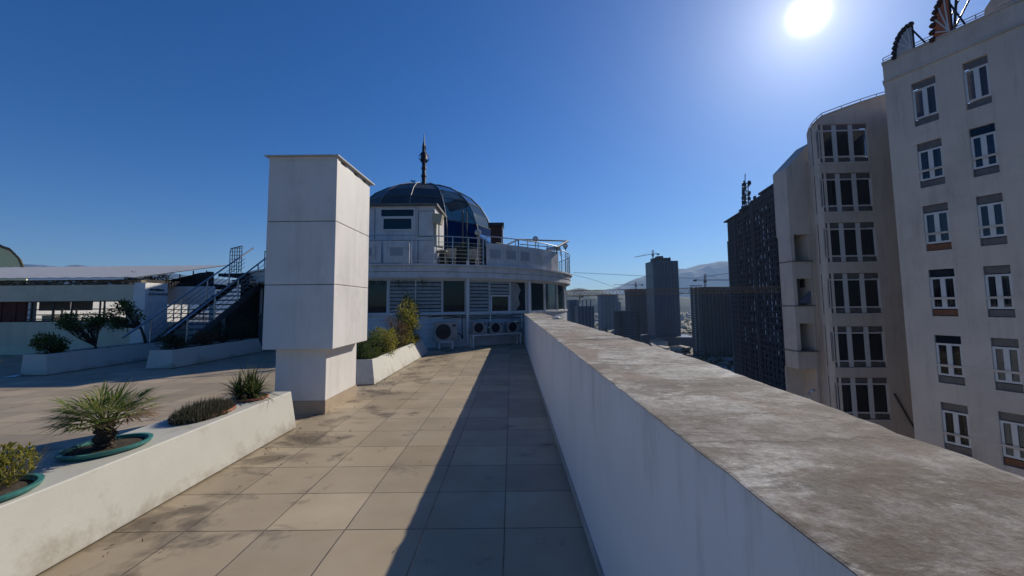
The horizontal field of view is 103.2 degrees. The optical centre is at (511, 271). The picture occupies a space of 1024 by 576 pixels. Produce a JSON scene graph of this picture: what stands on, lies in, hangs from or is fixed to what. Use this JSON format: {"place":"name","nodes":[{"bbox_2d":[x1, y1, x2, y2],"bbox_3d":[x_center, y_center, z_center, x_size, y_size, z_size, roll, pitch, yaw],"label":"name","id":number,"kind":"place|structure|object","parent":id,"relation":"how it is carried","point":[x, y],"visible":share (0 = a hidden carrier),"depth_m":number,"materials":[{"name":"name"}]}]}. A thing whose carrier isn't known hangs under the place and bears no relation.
{"place":"outdoors","nodes":[
{"label":"outdoors","id":0,"kind":"place"},
{"bbox_2d":[0,245,27,280],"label":"yellow house","id":1,"kind":"structure","parent":0,"point":[9,257],"depth_m":25.09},
{"bbox_2d":[0,265,226,354],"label":"cream building","id":2,"kind":"structure","parent":0,"point":[29,309],"depth_m":14.58,"materials":[{"name":"paint"}]},
{"bbox_2d":[150,289,167,295],"bbox_3d":[-13.014,0.761,14.944,0.036,0.248,0.797,-1,-5,0],"label":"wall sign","id":3,"kind":"object","parent":2,"relation":"attached to","point":[159,290],"visible":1,"depth_m":14.98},
{"bbox_2d":[166,271,213,285],"bbox_3d":[-14.041,0.400,17.182,2.794,0.850,0.111,-1,-5,0],"label":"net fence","id":4,"kind":"object","parent":2,"relation":"on","point":[196,279],"visible":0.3,"depth_m":17.21,"materials":[{"name":"fabric"}]},
{"bbox_2d":[24,264,240,311],"bbox_3d":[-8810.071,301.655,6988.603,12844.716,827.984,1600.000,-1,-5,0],"label":"hills","id":5,"kind":"structure","parent":0,"point":[176,276],"depth_m":6599.80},
{"bbox_2d":[0,342,598,575],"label":"terrace floor","id":6,"kind":"structure","parent":0,"point":[370,492],"depth_m":3.68,"materials":[{"name":"tile"}]},
{"bbox_2d":[20,341,171,375],"bbox_3d":[-11.550,2.423,11.795,0.697,0.499,4.067,-1,-5,0],"label":"planter","id":7,"kind":"object","parent":6,"relation":"on","point":[37,364],"visible":0.77,"depth_m":10.72,"materials":[{"name":"paint"}]},
{"bbox_2d":[28,331,73,353],"bbox_3d":[-11.681,1.839,10.250,0.690,0.709,0.748,-1,-5,0],"label":"bush","id":8,"kind":"object","parent":7,"relation":"in","point":[52,344],"visible":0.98,"depth_m":10.18,"materials":[{"name":"green plant"}]},
{"bbox_2d":[50,311,108,348],"bbox_3d":[-12.003,1.659,11.348,0.946,1.137,1.138,-3,-5,25],"label":"tree","id":9,"kind":"object","parent":7,"relation":"on","point":[68,322],"visible":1,"depth_m":11.26,"materials":[{"name":"green plant"}]},
{"bbox_2d":[97,298,147,343],"bbox_3d":[-12.533,1.614,13.099,1.302,1.532,1.047,3,-6,-38],"label":"tree","id":10,"kind":"object","parent":7,"relation":"on","point":[119,321],"visible":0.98,"depth_m":13.03,"materials":[{"name":"green plant"}]},
{"bbox_2d":[0,391,295,575],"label":"planter","id":11,"kind":"object","parent":6,"relation":"on","point":[63,510],"visible":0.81,"depth_m":3.00,"materials":[{"name":"paint"}]},
{"bbox_2d":[0,473,44,501],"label":"plant pot","id":12,"kind":"object","parent":11,"relation":"on","point":[33,481],"visible":0.82,"depth_m":2.52,"materials":[{"name":"teal plastic"}]},
{"bbox_2d":[0,441,52,489],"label":"potted shrub","id":13,"kind":"object","parent":12,"relation":"in","point":[6,460],"visible":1,"depth_m":2.56,"materials":[{"name":"green plant"}]},
{"bbox_2d":[7,445,48,474],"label":"dry stalks","id":14,"kind":"object","parent":11,"relation":"on","point":[35,458],"visible":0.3,"depth_m":2.84,"materials":[{"name":"plant"}]},
{"bbox_2d":[54,432,152,460],"bbox_3d":[-3.228,1.395,3.235,0.470,0.039,0.588,-2,-5,15],"label":"plant pot","id":15,"kind":"object","parent":11,"relation":"on","point":[85,451],"visible":0.86,"depth_m":3.17,"materials":[{"name":"teal ceramic"}]},
{"bbox_2d":[27,377,176,449],"bbox_3d":[-3.239,1.121,3.242,0.894,0.562,0.887,-1,-5,0],"label":"fan palm","id":16,"kind":"object","parent":15,"relation":"in","point":[105,431],"visible":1,"depth_m":3.18,"materials":[{"name":"green plant"}]},
{"bbox_2d":[167,406,235,422],"bbox_3d":[-3.204,1.478,4.221,0.400,0.032,0.680,-1,-5,10],"label":"plant pot","id":17,"kind":"object","parent":11,"relation":"on","point":[231,409],"visible":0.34,"depth_m":4.21,"materials":[{"name":"ceramic"}]},
{"bbox_2d":[167,395,236,425],"bbox_3d":[-3.202,1.397,4.223,0.478,0.220,0.771,-1,-5,0],"label":"heather","id":18,"kind":"object","parent":17,"relation":"in","point":[197,411],"visible":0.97,"depth_m":4.08,"materials":[{"name":"green plant"}]},
{"bbox_2d":[234,393,268,401],"bbox_3d":[-3.164,1.535,4.939,0.340,0.032,0.391,-1,-5,10],"label":"plant pot","id":19,"kind":"object","parent":11,"relation":"on","point":[250,399],"visible":0.58,"depth_m":4.85,"materials":[{"name":"ceramic"}]},
{"bbox_2d":[215,363,278,403],"bbox_3d":[-3.168,1.332,4.933,0.825,0.532,0.803,4,-6,-44],"label":"yucca","id":20,"kind":"object","parent":19,"relation":"in","point":[250,386],"visible":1,"depth_m":4.89,"materials":[{"name":"green plant"}]},
{"bbox_2d":[122,247,265,348],"bbox_3d":[-10.028,0.788,15.559,3.848,4.335,6.097,-1,-5,0],"label":"outdoor staircase","id":21,"kind":"structure","parent":6,"relation":"on","point":[245,306],"depth_m":15.72,"materials":[{"name":"metal"}]},
{"bbox_2d":[146,338,262,368],"bbox_3d":[-9.261,2.473,12.582,0.718,0.479,3.896,-1,-5,0],"label":"planter","id":22,"kind":"object","parent":6,"relation":"on","point":[165,358],"visible":0.84,"depth_m":11.68,"materials":[{"name":"paint"}]},
{"bbox_2d":[155,333,189,348],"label":"bush","id":23,"kind":"object","parent":22,"relation":"in","point":[174,340],"visible":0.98,"depth_m":11.18,"materials":[{"name":"green plant"}]},
{"bbox_2d":[186,329,219,346],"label":"bush","id":24,"kind":"object","parent":22,"relation":"in","point":[213,334],"visible":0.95,"depth_m":12.14,"materials":[{"name":"green plant"}]},
{"bbox_2d":[218,273,264,312],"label":"dark wing","id":25,"kind":"structure","parent":6,"relation":"on","point":[231,274],"depth_m":18.29,"materials":[{"name":"black"}]},
{"bbox_2d":[229,246,242,272],"bbox_3d":[-12.316,-0.553,18.090,0.556,1.222,0.038,-1,-5,0],"label":"ladder cage","id":26,"kind":"object","parent":25,"relation":"on","point":[236,262],"visible":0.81,"depth_m":18.09,"materials":[{"name":"grey metal"}]},
{"bbox_2d":[70,356,526,575],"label":"fallen leaves","id":27,"kind":"object","parent":6,"relation":"on","point":[306,463],"visible":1,"depth_m":4.55,"materials":[{"name":"brown plant"}]},
{"bbox_2d":[262,154,374,413],"bbox_3d":[-3.141,0.232,6.735,1.140,3.885,1.570,-1,-5,0],"label":"chimney shaft","id":28,"kind":"object","parent":6,"relation":"on","point":[315,294],"visible":0.97,"depth_m":6.09,"materials":[{"name":"concrete"}]},
{"bbox_2d":[356,340,428,384],"bbox_3d":[-3.164,2.286,10.898,0.766,0.459,5.394,-1,-5,0],"label":"planter","id":29,"kind":"object","parent":6,"relation":"on","point":[373,371],"visible":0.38,"depth_m":9.31,"materials":[{"name":"paint"}]},
{"bbox_2d":[356,348,380,358],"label":"grass tuft","id":30,"kind":"object","parent":29,"relation":"in","point":[368,355],"visible":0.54,"depth_m":8.91,"materials":[{"name":"green plant"}]},
{"bbox_2d":[356,328,387,358],"bbox_3d":[-3.287,1.679,9.254,0.837,0.813,1.260,-1,-5,0],"label":"bush","id":31,"kind":"object","parent":29,"relation":"in","point":[365,345],"visible":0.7,"depth_m":9.08,"materials":[{"name":"green plant"}]},
{"bbox_2d":[367,326,399,355],"bbox_3d":[-3.151,1.756,9.937,0.804,0.866,1.271,-1,-5,0],"label":"bush","id":32,"kind":"object","parent":29,"relation":"in","point":[388,338],"visible":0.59,"depth_m":9.87,"materials":[{"name":"green plant"}]},
{"bbox_2d":[377,314,408,347],"bbox_3d":[-3.218,1.705,10.991,0.873,1.120,1.732,-1,-5,0],"label":"bush","id":33,"kind":"object","parent":29,"relation":"in","point":[398,329],"visible":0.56,"depth_m":11.20,"materials":[{"name":"green plant"}]},
{"bbox_2d":[393,298,421,341],"bbox_3d":[-3.208,1.504,12.315,0.923,1.432,1.252,-1,-5,0],"label":"bush","id":34,"kind":"object","parent":29,"relation":"on","point":[411,321],"visible":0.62,"depth_m":12.16,"materials":[{"name":"green plant"}]},
{"bbox_2d":[393,291,422,326],"bbox_3d":[-3.284,1.395,12.859,1.001,1.645,1.150,-1,-5,0],"label":"bush","id":35,"kind":"object","parent":29,"relation":"in","point":[414,306],"visible":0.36,"depth_m":12.73,"materials":[{"name":"green plant"}]},
{"bbox_2d":[399,329,420,347],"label":"bush","id":36,"kind":"object","parent":29,"relation":"in","point":[411,338],"visible":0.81,"depth_m":12.02,"materials":[{"name":"green plant"}]},
{"bbox_2d":[248,135,571,348],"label":"domed building","id":37,"kind":"structure","parent":6,"relation":"on","point":[414,228],"depth_m":16.50,"materials":[{"name":"white"}]},
{"bbox_2d":[261,284,264,313],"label":"window","id":38,"kind":"structure","parent":37,"relation":"in","point":[262,292],"depth_m":17.38,"materials":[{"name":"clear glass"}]},
{"bbox_2d":[367,280,386,313],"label":"window","id":39,"kind":"structure","parent":37,"relation":"in","point":[377,292],"depth_m":15.13,"materials":[{"name":"black glass"}]},
{"bbox_2d":[379,208,415,230],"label":"window","id":40,"kind":"structure","parent":37,"relation":"in","point":[390,219],"depth_m":16.57,"materials":[{"name":"white glass"}]},
{"bbox_2d":[389,280,414,313],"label":"window","id":41,"kind":"structure","parent":37,"relation":"in","point":[396,294],"depth_m":15.18,"materials":[{"name":"grey glass"}]},
{"bbox_2d":[416,280,441,313],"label":"window","id":42,"kind":"structure","parent":37,"relation":"in","point":[430,296],"depth_m":15.36,"materials":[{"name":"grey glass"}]},
{"bbox_2d":[437,250,447,263],"bbox_3d":[-2.994,-0.494,16.992,0.550,0.720,0.550,-1,-5,0],"label":"patio table","id":43,"kind":"object","parent":37,"relation":"on","point":[441,251],"visible":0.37,"depth_m":16.84,"materials":[{"name":"white plastic"}]},
{"bbox_2d":[445,248,455,263],"bbox_3d":[-2.615,-0.563,17.299,0.420,0.901,0.420,-1,-5,0],"label":"patio chair","id":44,"kind":"object","parent":37,"relation":"on","point":[449,250],"visible":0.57,"depth_m":17.48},
{"bbox_2d":[443,280,465,312],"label":"window","id":45,"kind":"structure","parent":37,"relation":"in","point":[454,291],"depth_m":15.66,"materials":[{"name":"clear glass"}]},
{"bbox_2d":[453,239,485,263],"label":"potted shrub","id":46,"kind":"object","parent":37,"relation":"on","point":[462,256],"visible":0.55,"depth_m":17.95,"materials":[{"name":"green plant"}]},
{"bbox_2d":[467,249,476,264],"bbox_3d":[-1.724,-0.556,17.500,0.420,0.901,0.420,-1,-5,0],"label":"patio chair","id":47,"kind":"object","parent":37,"relation":"on","point":[472,251],"visible":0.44,"depth_m":17.68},
{"bbox_2d":[475,229,480,264],"bbox_3d":[-1.384,-0.955,16.479,0.260,1.524,0.256,-1,-5,0],"label":"globe lamp","id":48,"kind":"object","parent":37,"relation":"on","point":[477,232],"visible":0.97,"depth_m":16.45,"materials":[{"name":"white glass"}]},
{"bbox_2d":[469,280,489,312],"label":"window","id":49,"kind":"structure","parent":37,"relation":"in","point":[478,289],"depth_m":16.06,"materials":[{"name":"grey metal"}]},
{"bbox_2d":[488,222,503,243],"bbox_3d":[-0.784,-1.142,20.457,0.779,2.524,0.800,-1,-5,0],"label":"brown chimney","id":50,"kind":"object","parent":37,"relation":"on","point":[497,228],"visible":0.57,"depth_m":20.21,"materials":[{"name":"brick"}]},
{"bbox_2d":[490,281,509,311],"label":"window","id":51,"kind":"structure","parent":37,"relation":"in","point":[499,290],"depth_m":16.57,"materials":[{"name":"grey glass"}]},
{"bbox_2d":[511,281,525,311],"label":"window","id":52,"kind":"structure","parent":37,"relation":"in","point":[518,288],"depth_m":17.16,"materials":[{"name":"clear glass"}]},
{"bbox_2d":[495,239,568,253],"bbox_3d":[1.115,-1.273,18.727,4.767,0.829,0.950,4,-6,-43],"label":"canopy frame","id":53,"kind":"object","parent":37,"relation":"attached to","point":[550,248],"visible":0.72,"depth_m":19.25,"materials":[{"name":"white metal"}]},
{"bbox_2d":[533,236,537,247],"bbox_3d":[1.058,-0.827,18.127,0.260,1.524,0.256,-1,-5,0],"label":"globe lamp","id":54,"kind":"object","parent":37,"relation":"on","point":[535,238],"visible":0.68,"depth_m":18.09,"materials":[{"name":"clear glass"}]},
{"bbox_2d":[531,282,544,310],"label":"window","id":55,"kind":"structure","parent":37,"relation":"in","point":[537,288],"depth_m":18.09,"materials":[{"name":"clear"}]},
{"bbox_2d":[545,283,557,310],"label":"window","id":56,"kind":"structure","parent":37,"relation":"in","point":[551,289],"depth_m":19.13,"materials":[{"name":"clear"}]},
{"bbox_2d":[558,284,563,309],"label":"window","id":57,"kind":"structure","parent":37,"relation":"in","point":[560,287],"depth_m":20.42,"materials":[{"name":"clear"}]},
{"bbox_2d":[563,244,567,271],"bbox_3d":[2.710,-0.667,20.523,0.260,1.524,0.256,-1,-5,0],"label":"globe lamp","id":58,"kind":"object","parent":37,"relation":"on","point":[565,246],"visible":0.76,"depth_m":20.49,"materials":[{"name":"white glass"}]},
{"bbox_2d":[438,341,453,348],"bbox_3d":[-2.436,2.695,14.910,0.537,0.277,0.300,1,-5,-16],"label":"metal stand","id":59,"kind":"object","parent":6,"relation":"on","point":[439,342],"visible":0.93,"depth_m":14.81,"materials":[{"name":"white metal"}]},
{"bbox_2d":[434,322,457,341],"bbox_3d":[-2.438,2.207,14.938,0.840,0.696,0.344,1,-5,-16],"label":"air conditioner","id":60,"kind":"object","parent":59,"relation":"on","point":[445,331],"visible":1,"depth_m":14.83,"materials":[{"name":"metal"}]},
{"bbox_2d":[469,332,520,347],"bbox_3d":[-0.615,2.646,15.772,2.146,0.477,0.300,2,-5,-31],"label":"metal stand","id":61,"kind":"object","parent":6,"relation":"on","point":[473,335],"visible":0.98,"depth_m":15.69,"materials":[{"name":"grey metal"}]},
{"bbox_2d":[471,321,486,333],"bbox_3d":[-1.246,2.132,15.441,0.545,0.460,0.329,1,-5,-24],"label":"air conditioner","id":62,"kind":"object","parent":61,"relation":"on","point":[478,327],"visible":1,"depth_m":15.34,"materials":[{"name":"metal"}]},
{"bbox_2d":[488,322,502,332],"bbox_3d":[-0.631,2.179,15.779,0.536,0.429,0.328,2,-5,-28],"label":"air conditioner","id":63,"kind":"object","parent":61,"relation":"on","point":[496,327],"visible":1,"depth_m":15.66,"materials":[{"name":"metal"}]},
{"bbox_2d":[505,321,519,331],"bbox_3d":[0.022,2.209,16.217,0.551,0.420,0.329,2,-5,-33],"label":"air conditioner","id":64,"kind":"object","parent":61,"relation":"on","point":[512,326],"visible":1,"depth_m":16.11,"materials":[{"name":"metal"}]},
{"bbox_2d":[524,313,1023,575],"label":"parapet wall","id":65,"kind":"structure","parent":6,"relation":"on","point":[676,464],"depth_m":1.15,"materials":[{"name":"paint"}]},
{"bbox_2d":[167,311,733,372],"bbox_3d":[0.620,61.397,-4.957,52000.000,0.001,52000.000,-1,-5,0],"label":"ground","id":66,"kind":"structure","parent":0,"point":[724,366],"depth_m":920.38,"materials":[{"name":"grey"}]},
{"bbox_2d":[574,306,594,328],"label":"residential block","id":67,"kind":"structure","parent":66,"relation":"on","point":[584,315],"depth_m":596.76,"materials":[{"name":"grey concrete"}]},
{"bbox_2d":[614,311,640,341],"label":"dark tower","id":68,"kind":"structure","parent":66,"relation":"on","point":[627,324],"depth_m":516.44,"materials":[{"name":"concrete"}]},
{"bbox_2d":[625,292,647,333],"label":"brown tower","id":69,"kind":"structure","parent":66,"relation":"on","point":[635,302],"depth_m":677.87,"materials":[{"name":"concrete"}]},
{"bbox_2d":[613,282,642,288],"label":"tower crane","id":70,"kind":"object","parent":69,"relation":"on","point":[635,284],"visible":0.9,"depth_m":700.55,"materials":[{"name":"grey metal"}]},
{"bbox_2d":[625,289,645,291],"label":"formwork","id":71,"kind":"object","parent":69,"relation":"on","point":[644,290],"visible":0.43,"depth_m":678.87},
{"bbox_2d":[649,338,667,345],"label":"building","id":72,"kind":"structure","parent":66,"relation":"on","point":[657,341],"depth_m":521.92,"materials":[{"name":"grey concrete"}]},
{"bbox_2d":[657,345,669,350],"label":"building","id":73,"kind":"structure","parent":66,"relation":"on","point":[664,347],"depth_m":504.76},
{"bbox_2d":[594,312,733,368],"bbox_3d":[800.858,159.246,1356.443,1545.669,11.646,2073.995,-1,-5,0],"label":"woodland","id":74,"kind":"object","parent":66,"relation":"on","point":[715,360],"visible":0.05,"depth_m":456.99,"materials":[{"name":"green plant"}]},
{"bbox_2d":[640,256,692,346],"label":"glass tower","id":75,"kind":"structure","parent":66,"relation":"on","point":[663,316],"depth_m":599.12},
{"bbox_2d":[635,250,658,264],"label":"tower crane","id":76,"kind":"object","parent":75,"relation":"on","point":[653,253],"visible":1,"depth_m":605.50,"materials":[{"name":"grey metal"}]},
{"bbox_2d":[690,285,732,355],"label":"slab block","id":77,"kind":"structure","parent":66,"relation":"on","point":[711,323],"depth_m":467.16,"materials":[{"name":"concrete"}]},
{"bbox_2d":[693,274,728,286],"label":"tower crane","id":78,"kind":"object","parent":77,"relation":"on","point":[705,280],"visible":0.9,"depth_m":480.95,"materials":[{"name":"grey metal"}]},
{"bbox_2d":[718,357,732,363],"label":"building","id":79,"kind":"structure","parent":66,"relation":"on","point":[726,359],"depth_m":407.20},
{"bbox_2d":[724,184,785,390],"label":"dark high rise","id":80,"kind":"structure","parent":66,"relation":"on","point":[757,336],"depth_m":217.51,"materials":[{"name":"concrete"}]},
{"bbox_2d":[741,174,750,207],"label":"telecom mast","id":81,"kind":"object","parent":80,"relation":"on","point":[744,197],"visible":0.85,"depth_m":243.60,"materials":[{"name":"metal"}]},
{"bbox_2d":[739,202,785,388],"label":"far windows","id":82,"kind":"structure","parent":80,"relation":"in","point":[773,202],"depth_m":199.90,"materials":[{"name":"black glass"}]},
{"bbox_2d":[773,0,1023,476],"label":"hotel building","id":83,"kind":"structure","parent":66,"relation":"on","point":[900,246],"depth_m":19.13,"materials":[{"name":"beige paint"}]},
{"bbox_2d":[811,124,869,165],"bbox_3d":[21.244,-8.200,26.295,3.070,2.570,0.649,-1,-5,3],"label":"window","id":84,"kind":"structure","parent":83,"relation":"in","point":[842,143],"depth_m":26.14,"materials":[{"name":"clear glass"}]},
{"bbox_2d":[814,173,873,212],"bbox_3d":[21.276,-5.005,26.037,3.070,2.570,0.649,-1,-5,3],"label":"window","id":85,"kind":"structure","parent":83,"relation":"in","point":[846,192],"depth_m":25.90,"materials":[{"name":"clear glass"}]},
{"bbox_2d":[817,222,878,263],"bbox_3d":[21.308,-1.810,25.779,3.070,2.570,0.649,-1,-5,3],"label":"window","id":86,"kind":"structure","parent":83,"relation":"in","point":[850,242],"depth_m":25.64,"materials":[{"name":"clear glass"}]},
{"bbox_2d":[821,273,882,313],"bbox_3d":[21.341,1.384,25.521,3.070,2.570,0.649,-1,-5,3],"label":"window","id":87,"kind":"structure","parent":83,"relation":"in","point":[855,293],"depth_m":25.38,"materials":[{"name":"white glass"}]},
{"bbox_2d":[825,326,886,367],"bbox_3d":[21.374,4.675,25.256,3.070,2.570,0.649,-1,-5,3],"label":"window","id":88,"kind":"structure","parent":83,"relation":"in","point":[859,346],"depth_m":25.12,"materials":[{"name":"white glass"}]},
{"bbox_2d":[828,376,891,420],"bbox_3d":[21.405,7.774,25.005,3.070,2.570,0.649,-1,-5,3],"label":"window","id":89,"kind":"structure","parent":83,"relation":"in","point":[863,398],"depth_m":24.87,"materials":[{"name":"white glass"}]},
{"bbox_2d":[891,21,925,59],"bbox_3d":[19.262,-11.345,19.782,0.266,1.530,1.324,1,-5,-23],"label":"fan sign","id":90,"kind":"object","parent":83,"relation":"on","point":[904,41],"visible":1,"depth_m":19.84,"materials":[{"name":"metal"}]},
{"bbox_2d":[912,76,938,126],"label":"window","id":91,"kind":"structure","parent":83,"relation":"in","point":[926,108],"depth_m":19.15,"materials":[{"name":"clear glass"}]},
{"bbox_2d":[918,139,944,187],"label":"window","id":92,"kind":"structure","parent":83,"relation":"in","point":[932,154],"depth_m":18.98,"materials":[{"name":"white glass"}]},
{"bbox_2d":[924,203,951,250],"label":"window","id":93,"kind":"structure","parent":83,"relation":"in","point":[936,219],"depth_m":18.67,"materials":[{"name":"clear glass"}]},
{"bbox_2d":[930,269,957,315],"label":"window","id":94,"kind":"structure","parent":83,"relation":"in","point":[942,281],"depth_m":18.49,"materials":[{"name":"white glass"}]},
{"bbox_2d":[928,0,965,42],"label":"orange sign","id":95,"kind":"object","parent":83,"relation":"attached to","point":[942,21],"visible":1,"depth_m":18.59,"materials":[{"name":"metal"}]},
{"bbox_2d":[936,335,964,384],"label":"window","id":96,"kind":"structure","parent":83,"relation":"in","point":[949,351],"depth_m":18.25,"materials":[{"name":"white glass"}]},
{"bbox_2d":[942,402,971,455],"bbox_3d":[19.906,6.943,18.031,0.564,2.180,0.915,1,-5,-21],"label":"window","id":97,"kind":"structure","parent":83,"relation":"in","point":[956,417],"depth_m":18.00,"materials":[{"name":"white glass"}]},
{"bbox_2d":[963,55,991,109],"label":"window","id":98,"kind":"structure","parent":83,"relation":"in","point":[976,79],"depth_m":17.55,"materials":[{"name":"white glass"}]},
{"bbox_2d":[970,123,999,176],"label":"window","id":99,"kind":"structure","parent":83,"relation":"in","point":[984,142],"depth_m":17.31,"materials":[{"name":"white glass"}]},
{"bbox_2d":[977,193,1007,245],"bbox_3d":[20.431,-2.163,17.154,0.564,2.180,0.808,1,-5,-21],"label":"window","id":100,"kind":"structure","parent":83,"relation":"in","point":[991,212],"depth_m":17.12,"materials":[{"name":"white glass"}]},
{"bbox_2d":[985,265,1015,316],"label":"window","id":101,"kind":"structure","parent":83,"relation":"in","point":[999,281],"depth_m":16.90,"materials":[{"name":"white glass"}]},
{"bbox_2d":[992,338,1023,392],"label":"window","id":102,"kind":"structure","parent":83,"relation":"in","point":[1006,354],"depth_m":16.59,"materials":[{"name":"white glass"}]},
{"bbox_2d":[1000,412,1023,468],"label":"window","id":103,"kind":"structure","parent":83,"relation":"in","point":[1012,425],"depth_m":16.51,"materials":[{"name":"white glass"}]},
{"bbox_2d":[0,0,989,289],"label":"sky","id":104,"kind":"structure","parent":0,"point":[133,132],"materials":[{"name":"blue"}]},
{"bbox_2d":[567,300,577,322],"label":"residential block","id":105,"kind":"structure","parent":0,"point":[571,304],"depth_m":637.88,"materials":[{"name":"grey concrete"}]},
{"bbox_2d":[597,294,617,328],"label":"slim tower","id":106,"kind":"structure","parent":0,"point":[607,307],"depth_m":976.43,"materials":[{"name":"grey concrete"}]},
{"bbox_2d":[566,288,690,312],"bbox_3d":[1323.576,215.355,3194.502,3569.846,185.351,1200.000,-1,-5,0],"label":"hills","id":107,"kind":"structure","parent":0,"point":[685,304],"depth_m":2789.28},
{"bbox_2d":[602,261,728,296],"bbox_3d":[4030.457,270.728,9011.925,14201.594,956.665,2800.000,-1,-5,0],"label":"mountains","id":108,"kind":"structure","parent":0,"point":[709,270],"depth_m":8317.86,"materials":[{"name":"grey stone"}]},
{"bbox_2d":[566,266,779,295],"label":"power lines","id":109,"kind":"object","parent":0,"point":[673,288],"visible":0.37,"depth_m":120.31,"materials":[{"name":"grey metal"}]},
{"bbox_2d":[670,345,689,351],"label":"building","id":110,"kind":"structure","parent":0,"point":[677,347],"depth_m":508.04,"materials":[{"name":"grey concrete"}]},
{"bbox_2d":[807,389,815,399],"bbox_3d":[18.786,7.806,25.475,0.511,0.868,0.166,-1,-5,0],"label":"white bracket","id":111,"kind":"object","parent":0,"point":[811,391],"visible":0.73,"depth_m":25.44,"materials":[{"name":"white metal"}]}
]}

